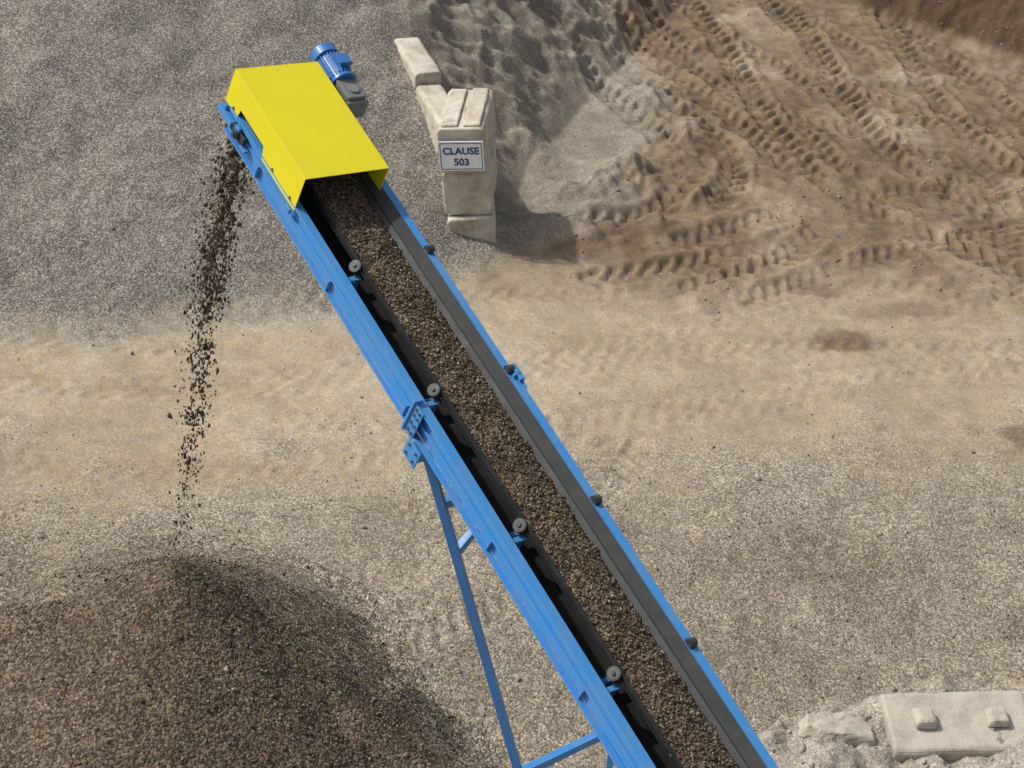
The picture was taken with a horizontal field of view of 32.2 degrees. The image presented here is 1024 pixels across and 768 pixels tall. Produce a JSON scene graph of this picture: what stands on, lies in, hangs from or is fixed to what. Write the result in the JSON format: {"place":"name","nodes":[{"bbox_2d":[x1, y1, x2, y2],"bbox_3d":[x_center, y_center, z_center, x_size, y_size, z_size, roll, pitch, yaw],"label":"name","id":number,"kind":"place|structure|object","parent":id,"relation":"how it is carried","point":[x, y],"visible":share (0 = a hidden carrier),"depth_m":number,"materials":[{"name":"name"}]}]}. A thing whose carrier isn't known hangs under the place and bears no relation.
{"place":"outdoors","nodes":[
{"label":"outdoors","id":0,"kind":"place"},
{"bbox_2d":[167,118,254,554],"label":"falling gravel","id":1,"kind":"structure","parent":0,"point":[219,233],"depth_m":16.78,"materials":[{"name":"brown gravel"}]},
{"bbox_2d":[416,84,447,154],"bbox_3d":[-1.274,-4.570,31.128,0.530,0.877,1.494,-7,35,-18],"label":"back block","id":2,"kind":"object","parent":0,"point":[431,98],"depth_m":30.92,"materials":[{"name":"concrete"}]},
{"bbox_2d":[0,0,1023,767],"bbox_3d":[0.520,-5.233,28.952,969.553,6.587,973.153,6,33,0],"label":"ground","id":3,"kind":"structure","parent":0,"point":[164,68],"depth_m":27.79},
{"bbox_2d":[0,534,502,767],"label":"gravel pile","id":4,"kind":"object","parent":3,"relation":"on","point":[110,623],"visible":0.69,"depth_m":19.02,"materials":[{"name":"gravel"}]},
{"bbox_2d":[0,554,468,767],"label":"pile stones","id":5,"kind":"object","parent":4,"relation":"on","point":[226,668],"visible":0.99,"depth_m":19.39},
{"bbox_2d":[447,200,496,242],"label":"block bottom","id":6,"kind":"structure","parent":3,"relation":"on","point":[479,226],"depth_m":29.75,"materials":[{"name":"concrete"}]},
{"bbox_2d":[442,136,497,214],"bbox_3d":[-0.707,-3.559,30.158,0.896,0.879,1.524,6,33,0],"label":"block","id":7,"kind":"object","parent":6,"relation":"on","point":[469,193],"depth_m":29.55,"materials":[{"name":"concrete"}]},
{"bbox_2d":[437,88,495,172],"bbox_3d":[-0.743,-4.257,29.697,0.921,0.934,1.642,6,33,0],"label":"top block","id":8,"kind":"object","parent":7,"relation":"on","point":[468,115],"depth_m":29.24,"materials":[{"name":"beige concrete"}]},
{"bbox_2d":[438,141,484,170],"bbox_3d":[-0.822,-3.750,29.025,0.740,0.520,0.146,0,33,6],"label":"clause sign","id":9,"kind":"object","parent":8,"relation":"attached to","point":[461,155],"visible":1,"depth_m":28.96,"materials":[{"name":"metal"}]},
{"bbox_2d":[217,42,777,767],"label":"belt conveyor","id":10,"kind":"object","parent":3,"relation":"on","point":[639,670],"visible":1,"depth_m":13.61,"materials":[{"name":"blue metal"}]},
{"bbox_2d":[0,0,1023,767],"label":"scattered stones","id":11,"kind":"object","parent":3,"relation":"on","point":[758,478],"visible":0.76,"depth_m":22.04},
{"bbox_2d":[476,0,1023,340],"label":"soil clods","id":12,"kind":"object","parent":3,"relation":"on","point":[827,190],"visible":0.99,"depth_m":34.07,"materials":[{"name":"brown soil"}]},
{"bbox_2d":[798,711,874,745],"bbox_3d":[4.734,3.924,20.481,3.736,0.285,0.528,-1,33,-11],"label":"broken concrete","id":13,"kind":"object","parent":3,"relation":"on","point":[847,728],"visible":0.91,"depth_m":20.15,"materials":[{"name":"beige concrete"}]},
{"bbox_2d":[768,677,1023,767],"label":"rubble","id":14,"kind":"object","parent":3,"relation":"on","point":[802,747],"visible":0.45,"depth_m":19.99,"materials":[{"name":"stone"}]},
{"bbox_2d":[877,691,1023,760],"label":"concrete block","id":15,"kind":"object","parent":3,"relation":"on","point":[948,726],"depth_m":20.32,"materials":[{"name":"beige concrete"}]},
{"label":"low back block","id":16,"kind":"object","parent":3,"relation":"on","visible":0},
{"bbox_2d":[394,37,441,88],"bbox_3d":[-1.727,-5.591,32.112,0.521,0.879,1.492,-7,35,-18],"label":"back block","id":17,"kind":"object","parent":16,"relation":"on","point":[420,65],"depth_m":31.66,"materials":[{"name":"concrete"}]}
]}

